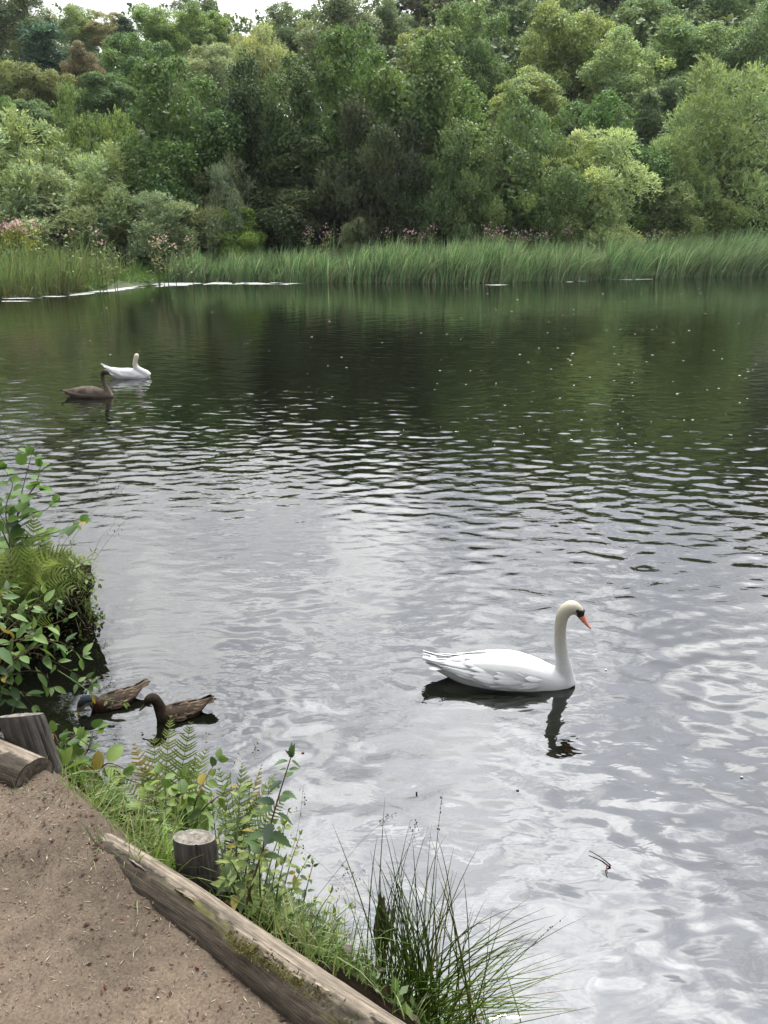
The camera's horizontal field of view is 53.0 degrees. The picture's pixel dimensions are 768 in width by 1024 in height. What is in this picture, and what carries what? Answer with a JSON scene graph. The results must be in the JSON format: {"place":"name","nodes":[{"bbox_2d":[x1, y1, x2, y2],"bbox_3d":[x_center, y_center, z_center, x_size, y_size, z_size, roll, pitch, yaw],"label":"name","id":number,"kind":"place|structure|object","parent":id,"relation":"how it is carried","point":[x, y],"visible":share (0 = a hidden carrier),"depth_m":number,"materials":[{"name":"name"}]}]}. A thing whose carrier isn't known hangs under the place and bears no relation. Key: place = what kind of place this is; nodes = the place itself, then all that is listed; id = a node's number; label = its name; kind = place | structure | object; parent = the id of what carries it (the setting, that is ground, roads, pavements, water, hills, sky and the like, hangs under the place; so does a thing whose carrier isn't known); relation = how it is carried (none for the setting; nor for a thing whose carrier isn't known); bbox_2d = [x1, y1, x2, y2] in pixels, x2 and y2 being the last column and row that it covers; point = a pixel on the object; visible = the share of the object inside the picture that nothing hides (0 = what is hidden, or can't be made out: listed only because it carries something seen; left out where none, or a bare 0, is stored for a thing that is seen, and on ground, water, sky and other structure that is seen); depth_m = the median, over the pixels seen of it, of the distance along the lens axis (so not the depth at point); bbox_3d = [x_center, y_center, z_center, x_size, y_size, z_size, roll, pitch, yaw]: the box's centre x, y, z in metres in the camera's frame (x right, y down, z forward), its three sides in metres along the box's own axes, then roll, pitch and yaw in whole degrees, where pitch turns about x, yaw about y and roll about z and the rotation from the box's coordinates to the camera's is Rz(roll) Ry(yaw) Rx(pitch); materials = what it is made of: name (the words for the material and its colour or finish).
{"place":"outdoors","nodes":[
{"label":"outdoors","id":0,"kind":"place"},
{"bbox_2d":[0,761,288,1023],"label":"path","id":1,"kind":"structure","parent":0,"point":[130,970],"depth_m":1.97,"materials":[{"name":"soil"}]},
{"bbox_2d":[0,762,284,1023],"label":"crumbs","id":2,"kind":"object","parent":1,"relation":"on","point":[30,974],"visible":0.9,"depth_m":2.01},
{"bbox_2d":[0,778,291,1023],"bbox_3d":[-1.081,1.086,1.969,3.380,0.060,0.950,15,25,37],"label":"pebbles","id":3,"kind":"object","parent":1,"relation":"on","point":[153,967],"visible":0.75,"depth_m":2.08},
{"bbox_2d":[0,542,510,1023],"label":"bank","id":4,"kind":"structure","parent":0,"point":[371,994],"depth_m":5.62,"materials":[{"name":"green plant"}]},
{"bbox_2d":[0,739,52,788],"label":"edging log","id":5,"kind":"object","parent":4,"relation":"on","point":[15,760],"visible":0.64,"depth_m":2.56,"materials":[{"name":"brown wood"}]},
{"bbox_2d":[0,581,53,626],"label":"fern","id":6,"kind":"object","parent":4,"relation":"on","point":[20,602],"visible":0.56,"depth_m":5.44,"materials":[{"name":"green plant"}]},
{"bbox_2d":[0,713,65,777],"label":"timber post","id":7,"kind":"object","parent":4,"relation":"on","point":[31,732],"visible":0.38,"depth_m":2.72,"materials":[{"name":"grey wood"}]},
{"bbox_2d":[0,516,84,614],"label":"fern","id":8,"kind":"object","parent":4,"relation":"on","point":[39,563],"visible":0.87,"depth_m":5.50,"materials":[{"name":"green plant"}]},
{"bbox_2d":[0,445,90,578],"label":"alder sapling","id":9,"kind":"object","parent":4,"relation":"on","point":[10,526],"visible":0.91,"depth_m":5.58,"materials":[{"name":"green plant"}]},
{"bbox_2d":[0,580,100,712],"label":"dogwood shrub","id":10,"kind":"object","parent":4,"relation":"on","point":[37,635],"visible":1,"depth_m":4.42,"materials":[{"name":"green plant"}]},
{"bbox_2d":[49,719,108,784],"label":"bramble","id":11,"kind":"object","parent":4,"relation":"on","point":[74,750],"visible":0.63,"depth_m":2.96,"materials":[{"name":"green plant"}]},
{"bbox_2d":[58,540,104,623],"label":"leafy herb","id":12,"kind":"object","parent":4,"relation":"on","point":[86,561],"visible":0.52,"depth_m":5.88,"materials":[{"name":"green plant"}]},
{"bbox_2d":[56,744,154,817],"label":"bramble","id":13,"kind":"object","parent":4,"relation":"on","point":[114,752],"visible":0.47,"depth_m":3.00,"materials":[{"name":"green plant"}]},
{"bbox_2d":[108,778,215,864],"bbox_3d":[-0.857,1.309,3.107,0.266,1.232,1.334,-4,20,-10],"label":"leafy herb","id":14,"kind":"object","parent":4,"relation":"on","point":[179,806],"visible":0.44,"depth_m":2.47,"materials":[{"name":"green plant"}]},
{"bbox_2d":[120,715,216,836],"bbox_3d":[-1.112,1.378,3.969,0.507,0.594,0.270,6,20,17],"label":"fern","id":15,"kind":"object","parent":4,"relation":"on","point":[146,774],"visible":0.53,"depth_m":3.95,"materials":[{"name":"green plant"}]},
{"bbox_2d":[173,829,222,895],"bbox_3d":[-0.541,1.193,2.312,0.139,0.573,0.134,0,20,0],"label":"timber post","id":16,"kind":"object","parent":4,"relation":"on","point":[188,844],"visible":0.34,"depth_m":2.21,"materials":[{"name":"grey wood"}]},
{"bbox_2d":[149,748,254,831],"bbox_3d":[-0.893,1.350,3.361,0.349,1.368,1.333,-10,22,-27],"label":"bramble","id":17,"kind":"object","parent":4,"relation":"on","point":[199,801],"visible":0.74,"depth_m":2.70,"materials":[{"name":"green plant"}]},
{"bbox_2d":[0,547,488,1023],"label":"ground cover","id":18,"kind":"object","parent":4,"relation":"on","point":[390,989],"visible":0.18,"depth_m":2.44,"materials":[{"name":"green plant"}]},
{"bbox_2d":[206,762,284,843],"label":"fern","id":19,"kind":"object","parent":4,"relation":"on","point":[243,826],"visible":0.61,"depth_m":3.95,"materials":[{"name":"green plant"}]},
{"bbox_2d":[88,833,405,1023],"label":"edging log","id":20,"kind":"object","parent":4,"relation":"on","point":[288,983],"visible":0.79,"depth_m":1.90,"materials":[{"name":"brown wood"}]},
{"bbox_2d":[208,784,291,903],"bbox_3d":[-0.543,1.299,2.968,0.279,1.235,1.287,-6,20,-16],"label":"leafy herb","id":21,"kind":"object","parent":4,"relation":"on","point":[235,844],"visible":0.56,"depth_m":2.38,"materials":[{"name":"green plant"}]},
{"bbox_2d":[210,848,302,930],"bbox_3d":[-0.372,1.095,2.232,0.241,0.289,0.160,-10,22,-25],"label":"leafy herb","id":22,"kind":"object","parent":4,"relation":"on","point":[221,883],"visible":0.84,"depth_m":2.22,"materials":[{"name":"green plant"}]},
{"bbox_2d":[224,773,311,910],"bbox_3d":[-0.561,1.515,3.555,0.493,0.562,0.228,11,22,28],"label":"leafy herb","id":23,"kind":"object","parent":4,"relation":"on","point":[291,872],"visible":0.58,"depth_m":3.54,"materials":[{"name":"green plant"}]},
{"bbox_2d":[242,742,300,914],"bbox_3d":[-0.328,0.916,2.235,0.219,0.463,0.144,-7,21,-19],"label":"willowherb","id":24,"kind":"object","parent":4,"relation":"on","point":[268,834],"visible":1,"depth_m":2.22,"materials":[{"name":"green plant"}]},
{"bbox_2d":[191,733,396,954],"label":"seed grass","id":25,"kind":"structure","parent":4,"relation":"on","point":[303,845],"depth_m":2.73,"materials":[{"name":"plant"}]},
{"bbox_2d":[282,884,355,951],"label":"leafy herb","id":26,"kind":"object","parent":4,"relation":"on","point":[328,912],"visible":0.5,"depth_m":3.31,"materials":[{"name":"green plant"}]},
{"bbox_2d":[332,792,598,1023],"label":"rush tuft","id":27,"kind":"object","parent":4,"relation":"on","point":[421,986],"visible":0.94,"depth_m":2.41,"materials":[{"name":"green plant"}]},
{"bbox_2d":[2,0,621,116],"label":"sky","id":28,"kind":"structure","parent":0,"point":[246,8],"materials":[{"name":"white"}]},
{"bbox_2d":[0,275,767,1023],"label":"water","id":29,"kind":"structure","parent":0,"point":[312,549],"depth_m":6.92,"materials":[{"name":"black liquid"}]},
{"bbox_2d":[0,236,138,297],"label":"reed bed","id":30,"kind":"object","parent":29,"relation":"in","point":[31,276],"visible":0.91,"depth_m":43.10,"materials":[{"name":"green plant"}]},
{"bbox_2d":[59,370,113,397],"bbox_3d":[-5.777,-2.458,14.981,1.099,0.632,0.355,1,20,3],"label":"cygnet","id":31,"kind":"object","parent":29,"relation":"on","point":[87,392],"visible":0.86,"depth_m":14.91},
{"bbox_2d":[77,678,150,715],"bbox_3d":[-1.786,1.242,5.095,0.490,0.177,0.173,-13,23,-32],"label":"mallard duck","id":32,"kind":"object","parent":29,"relation":"on","point":[128,693],"visible":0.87,"depth_m":5.04},
{"bbox_2d":[100,353,150,378],"bbox_3d":[-5.726,-3.195,17.072,1.060,0.625,0.357,-1,20,-4],"label":"mute swan","id":33,"kind":"object","parent":29,"relation":"on","point":[136,371],"visible":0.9,"depth_m":17.01,"materials":[{"name":"white"}]},
{"bbox_2d":[139,693,216,722],"bbox_3d":[-1.324,1.250,4.955,0.484,0.254,0.173,-7,21,-20],"label":"mallard duck","id":34,"kind":"object","parent":29,"relation":"on","point":[179,711],"visible":0.93,"depth_m":4.91},
{"bbox_2d":[70,282,296,295],"bbox_3d":[-12.740,-14.292,49.012,15.141,0.024,15.177,0,20,0],"label":"scum","id":35,"kind":"object","parent":29,"relation":"on","point":[170,284],"visible":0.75,"depth_m":52.48,"materials":[{"name":"white"}]},
{"bbox_2d":[165,223,767,283],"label":"reed bed","id":36,"kind":"object","parent":29,"relation":"in","point":[744,256],"visible":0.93,"depth_m":55.62,"materials":[{"name":"green plant"}]},
{"bbox_2d":[422,600,590,691],"bbox_3d":[0.834,0.922,5.293,1.132,0.727,0.368,2,20,5],"label":"mute swan","id":37,"kind":"object","parent":29,"relation":"on","point":[502,669],"visible":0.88,"depth_m":5.24,"materials":[{"name":"white"}]},
{"bbox_2d":[1,7,767,297],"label":"hill","id":38,"kind":"structure","parent":0,"point":[126,284],"depth_m":73.97,"materials":[{"name":"plant"}]},
{"bbox_2d":[0,59,50,152],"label":"oak tree","id":39,"kind":"object","parent":38,"relation":"on","point":[9,86],"visible":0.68,"depth_m":80.00,"materials":[{"name":"green plant"}]},
{"bbox_2d":[0,218,50,263],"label":"flowering balsam","id":40,"kind":"object","parent":38,"relation":"on","point":[18,232],"visible":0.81,"depth_m":47.39,"materials":[{"name":"green plant"}]},
{"bbox_2d":[0,0,60,61],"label":"oak tree","id":41,"kind":"object","parent":38,"relation":"on","point":[13,13],"visible":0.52,"depth_m":100.27,"materials":[{"name":"green plant"}]},
{"bbox_2d":[9,98,60,158],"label":"alder tree","id":42,"kind":"object","parent":38,"relation":"on","point":[42,112],"visible":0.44,"depth_m":73.85,"materials":[{"name":"green plant"}]},
{"bbox_2d":[0,103,80,256],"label":"willow tree","id":43,"kind":"object","parent":38,"relation":"on","point":[16,175],"visible":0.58,"depth_m":57.54,"materials":[{"name":"green plant"}]},
{"bbox_2d":[18,62,77,169],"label":"oak tree","id":44,"kind":"object","parent":38,"relation":"on","point":[46,81],"visible":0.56,"depth_m":81.36,"materials":[{"name":"green plant"}]},
{"bbox_2d":[12,16,84,165],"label":"spruce tree","id":45,"kind":"object","parent":38,"relation":"on","point":[36,39],"visible":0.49,"depth_m":93.13,"materials":[{"name":"green plant"}]},
{"bbox_2d":[0,163,119,260],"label":"willow bush","id":46,"kind":"object","parent":38,"relation":"on","point":[60,218],"visible":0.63,"depth_m":55.86,"materials":[{"name":"green plant"}]},
{"bbox_2d":[58,40,105,153],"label":"beech tree","id":47,"kind":"object","parent":38,"relation":"on","point":[85,62],"visible":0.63,"depth_m":88.14,"materials":[{"name":"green plant"}]},
{"bbox_2d":[55,2,110,59],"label":"ash tree","id":48,"kind":"object","parent":38,"relation":"on","point":[74,21],"visible":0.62,"depth_m":109.18,"materials":[{"name":"green plant"}]},
{"bbox_2d":[57,226,122,293],"bbox_3d":[-16.336,-13.753,43.021,3.414,4.211,1.715,0,20,0],"label":"flowering balsam","id":49,"kind":"object","parent":38,"relation":"on","point":[96,261],"visible":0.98,"depth_m":42.91,"materials":[{"name":"green plant"}]},
{"bbox_2d":[40,80,141,259],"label":"willow tree","id":50,"kind":"object","parent":38,"relation":"on","point":[75,132],"visible":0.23,"depth_m":64.51,"materials":[{"name":"green plant"}]},
{"bbox_2d":[66,71,138,150],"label":"oak tree","id":51,"kind":"object","parent":38,"relation":"on","point":[103,97],"visible":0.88,"depth_m":78.79,"materials":[{"name":"green plant"}]},
{"bbox_2d":[84,11,126,56],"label":"hazel tree","id":52,"kind":"object","parent":38,"relation":"on","point":[102,31],"visible":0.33,"depth_m":107.26,"materials":[{"name":"green plant"}]},
{"bbox_2d":[64,137,148,265],"bbox_3d":[-20.695,-22.935,57.925,7.330,9.732,7.655,-10,22,-26],"label":"willow bush","id":53,"kind":"object","parent":38,"relation":"on","point":[89,170],"visible":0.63,"depth_m":56.41,"materials":[{"name":"green plant"}]},
{"bbox_2d":[99,31,186,147],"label":"oak tree","id":54,"kind":"object","parent":38,"relation":"on","point":[120,60],"visible":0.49,"depth_m":84.58,"materials":[{"name":"green plant"}]},
{"bbox_2d":[98,184,203,263],"bbox_3d":[-17.069,-21.166,57.619,7.458,6.389,7.219,15,24,36],"label":"willow bush","id":55,"kind":"object","parent":38,"relation":"on","point":[154,218],"visible":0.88,"depth_m":56.05,"materials":[{"name":"green plant"}]},
{"bbox_2d":[43,254,274,295],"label":"meadow grass","id":56,"kind":"structure","parent":38,"relation":"on","point":[145,274],"depth_m":52.02,"materials":[{"name":"green plant"}]},
{"bbox_2d":[129,2,193,111],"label":"lime tree","id":57,"kind":"object","parent":38,"relation":"on","point":[156,25],"visible":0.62,"depth_m":102.74,"materials":[{"name":"green plant"}]},
{"bbox_2d":[146,233,197,288],"bbox_3d":[-13.077,-15.326,47.831,3.804,3.965,1.588,8,21,22],"label":"flowering balsam","id":58,"kind":"object","parent":38,"relation":"on","point":[166,264],"visible":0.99,"depth_m":48.00,"materials":[{"name":"green plant"}]},
{"bbox_2d":[114,54,252,263],"bbox_3d":[-16.251,-26.599,60.758,10.434,16.516,10.438,10,22,27],"label":"alder tree","id":59,"kind":"object","parent":38,"relation":"on","point":[170,162],"visible":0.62,"depth_m":58.33,"materials":[{"name":"green plant"}]},
{"bbox_2d":[169,0,220,45],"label":"oak tree","id":60,"kind":"object","parent":38,"relation":"on","point":[207,5],"visible":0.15,"depth_m":109.32,"materials":[{"name":"green plant"}]},
{"bbox_2d":[158,166,234,254],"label":"willow bush","id":61,"kind":"object","parent":38,"relation":"on","point":[211,221],"visible":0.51,"depth_m":58.98,"materials":[{"name":"green plant"}]},
{"bbox_2d":[162,41,239,116],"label":"willow tree","id":62,"kind":"object","parent":38,"relation":"on","point":[198,62],"visible":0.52,"depth_m":76.32,"materials":[{"name":"green plant"}]},
{"bbox_2d":[172,0,242,70],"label":"oak tree","id":63,"kind":"object","parent":38,"relation":"on","point":[213,23],"visible":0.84,"depth_m":99.37,"materials":[{"name":"green plant"}]},
{"bbox_2d":[203,150,259,257],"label":"willow bush","id":64,"kind":"object","parent":38,"relation":"on","point":[224,183],"visible":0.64,"depth_m":59.38,"materials":[{"name":"green plant"}]},
{"bbox_2d":[189,49,280,256],"bbox_3d":[-11.528,-28.080,64.166,8.932,17.772,8.941,0,20,0],"label":"alder tree","id":65,"kind":"object","parent":38,"relation":"on","point":[239,101],"visible":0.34,"depth_m":60.78,"materials":[{"name":"green plant"}]},
{"bbox_2d":[214,206,267,260],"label":"alder bush","id":66,"kind":"object","parent":38,"relation":"on","point":[249,239],"visible":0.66,"depth_m":59.36,"materials":[{"name":"green plant"}]},
{"bbox_2d":[226,22,300,115],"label":"poplar tree","id":67,"kind":"object","parent":38,"relation":"on","point":[263,51],"visible":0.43,"depth_m":79.59,"materials":[{"name":"green plant"}]},
{"bbox_2d":[239,50,338,256],"bbox_3d":[-8.059,-28.347,63.771,9.324,16.984,8.763,0,20,0],"label":"alder tree","id":68,"kind":"object","parent":38,"relation":"on","point":[275,123],"visible":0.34,"depth_m":60.23,"materials":[{"name":"green plant"}]},
{"bbox_2d":[260,0,325,116],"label":"oak tree","id":69,"kind":"object","parent":38,"relation":"on","point":[284,32],"visible":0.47,"depth_m":104.58,"materials":[{"name":"green plant"}]},
{"bbox_2d":[243,134,367,257],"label":"willow tree","id":70,"kind":"object","parent":38,"relation":"on","point":[300,200],"visible":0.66,"depth_m":60.25,"materials":[{"name":"green plant"}]},
{"bbox_2d":[292,0,386,116],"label":"oak tree","id":71,"kind":"object","parent":38,"relation":"on","point":[334,12],"visible":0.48,"depth_m":99.95,"materials":[{"name":"green plant"}]},
{"bbox_2d":[298,22,408,249],"bbox_3d":[-2.760,-29.639,64.989,10.463,20.164,10.467,7,21,20],"label":"alder tree","id":72,"kind":"object","parent":38,"relation":"on","point":[333,41],"visible":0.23,"depth_m":61.72,"materials":[{"name":"green plant"}]},
{"bbox_2d":[336,216,382,257],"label":"willow sapling","id":73,"kind":"object","parent":38,"relation":"on","point":[350,238],"visible":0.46,"depth_m":58.22,"materials":[{"name":"green plant"}]},
{"bbox_2d":[309,94,430,250],"bbox_3d":[-1.148,-25.576,60.599,9.657,13.194,9.073,0,20,0],"label":"willow tree","id":74,"kind":"object","parent":38,"relation":"on","point":[385,187],"visible":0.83,"depth_m":59.24,"materials":[{"name":"green plant"}]},
{"bbox_2d":[0,0,764,172],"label":"woodland","id":75,"kind":"object","parent":38,"relation":"on","point":[510,48],"visible":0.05,"depth_m":97.66,"materials":[{"name":"green plant"}]},
{"bbox_2d":[0,38,766,276],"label":"undergrowth","id":76,"kind":"object","parent":38,"relation":"on","point":[129,258],"visible":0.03,"depth_m":56.48,"materials":[{"name":"green plant"}]},
{"bbox_2d":[364,0,417,65],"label":"oak tree","id":77,"kind":"object","parent":38,"relation":"on","point":[385,13],"visible":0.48,"depth_m":106.15,"materials":[{"name":"green plant"}]},
{"bbox_2d":[344,22,488,250],"bbox_3d":[2.537,-29.090,64.479,11.647,19.696,12.126,0,20,0],"label":"alder tree","id":78,"kind":"object","parent":38,"relation":"on","point":[428,88],"visible":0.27,"depth_m":60.25,"materials":[{"name":"green plant"}]},
{"bbox_2d":[394,21,452,86],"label":"maple tree","id":79,"kind":"object","parent":38,"relation":"on","point":[405,37],"visible":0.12,"depth_m":90.19,"materials":[{"name":"green plant"}]},
{"bbox_2d":[397,0,468,26],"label":"oak tree","id":80,"kind":"object","parent":38,"relation":"on","point":[410,7],"visible":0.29,"depth_m":119.22,"materials":[{"name":"green plant"}]},
{"bbox_2d":[396,121,508,246],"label":"sallow tree","id":81,"kind":"object","parent":38,"relation":"on","point":[448,203],"visible":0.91,"depth_m":57.89,"materials":[{"name":"green plant"}]},
{"bbox_2d":[434,0,514,123],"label":"oak tree","id":82,"kind":"object","parent":38,"relation":"on","point":[471,46],"visible":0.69,"depth_m":87.60,"materials":[{"name":"green plant"}]},
{"bbox_2d":[421,74,537,245],"bbox_3d":[7.514,-28.396,65.435,10.972,16.127,10.283,0,20,0],"label":"alder tree","id":83,"kind":"object","parent":38,"relation":"on","point":[475,105],"visible":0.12,"depth_m":64.03,"materials":[{"name":"green plant"}]},
{"bbox_2d":[475,0,544,64],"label":"oak tree","id":84,"kind":"object","parent":38,"relation":"on","point":[492,6],"visible":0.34,"depth_m":106.09,"materials":[{"name":"green plant"}]},
{"bbox_2d":[460,101,592,248],"bbox_3d":[10.836,-26.101,62.557,11.080,12.297,10.704,0,20,0],"label":"sallow tree","id":85,"kind":"object","parent":38,"relation":"on","point":[536,202],"visible":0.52,"depth_m":60.52,"materials":[{"name":"green plant"}]},
{"bbox_2d":[483,65,575,148],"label":"oak tree","id":86,"kind":"object","parent":38,"relation":"on","point":[536,86],"visible":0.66,"depth_m":76.26,"materials":[{"name":"green plant"}]},
{"bbox_2d":[495,84,567,248],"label":"ash tree","id":87,"kind":"object","parent":38,"relation":"on","point":[543,120],"visible":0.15,"depth_m":68.23,"materials":[{"name":"green plant"}]},
{"bbox_2d":[515,0,615,134],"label":"oak tree","id":88,"kind":"object","parent":38,"relation":"on","point":[561,53],"visible":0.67,"depth_m":86.91,"materials":[{"name":"green plant"}]},
{"bbox_2d":[527,121,663,252],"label":"willow tree","id":89,"kind":"object","parent":38,"relation":"on","point":[604,205],"visible":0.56,"depth_m":62.53,"materials":[{"name":"green plant"}]},
{"bbox_2d":[556,87,676,241],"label":"alder tree","id":90,"kind":"object","parent":38,"relation":"on","point":[598,120],"visible":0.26,"depth_m":68.07,"materials":[{"name":"green plant"}]},
{"bbox_2d":[576,23,677,137],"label":"oak tree","id":91,"kind":"object","parent":38,"relation":"on","point":[624,67],"visible":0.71,"depth_m":80.85,"materials":[{"name":"green plant"}]},
{"bbox_2d":[606,0,685,47],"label":"oak tree","id":92,"kind":"object","parent":38,"relation":"on","point":[654,8],"visible":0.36,"depth_m":93.28,"materials":[{"name":"green plant"}]},
{"bbox_2d":[628,89,667,151],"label":"larch tree","id":93,"kind":"object","parent":38,"relation":"on","point":[650,119],"visible":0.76,"depth_m":74.95,"materials":[{"name":"green plant"}]},
{"bbox_2d":[636,77,697,146],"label":"oak tree","id":94,"kind":"object","parent":38,"relation":"on","point":[670,98],"visible":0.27,"depth_m":77.48,"materials":[{"name":"green plant"}]},
{"bbox_2d":[628,181,706,246],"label":"willow bush","id":95,"kind":"object","parent":38,"relation":"on","point":[670,218],"visible":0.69,"depth_m":66.49,"materials":[{"name":"green plant"}]},
{"bbox_2d":[627,129,722,248],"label":"willow tree","id":96,"kind":"object","parent":38,"relation":"on","point":[680,151],"visible":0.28,"depth_m":68.87,"materials":[{"name":"green plant"}]},
{"bbox_2d":[634,9,746,108],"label":"oak tree","id":97,"kind":"object","parent":38,"relation":"on","point":[695,41],"visible":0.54,"depth_m":85.05,"materials":[{"name":"green plant"}]},
{"bbox_2d":[650,52,767,245],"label":"willow tree","id":98,"kind":"object","parent":38,"relation":"on","point":[724,159],"visible":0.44,"depth_m":70.02,"materials":[{"name":"green plant"}]},
{"bbox_2d":[687,191,752,244],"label":"willow bush","id":99,"kind":"object","parent":38,"relation":"on","point":[738,214],"visible":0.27,"depth_m":68.75,"materials":[{"name":"green plant"}]},
{"bbox_2d":[674,0,767,46],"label":"oak tree","id":100,"kind":"object","parent":38,"relation":"on","point":[710,10],"visible":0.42,"depth_m":99.14,"materials":[{"name":"green plant"}]},
{"bbox_2d":[710,0,767,137],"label":"oak tree","id":101,"kind":"object","parent":38,"relation":"on","point":[753,45],"visible":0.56,"depth_m":83.42,"materials":[{"name":"green plant"}]},
{"bbox_2d":[729,155,767,240],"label":"alder tree","id":102,"kind":"object","parent":38,"relation":"on","point":[762,207],"visible":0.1,"depth_m":73.02,"materials":[{"name":"green plant"}]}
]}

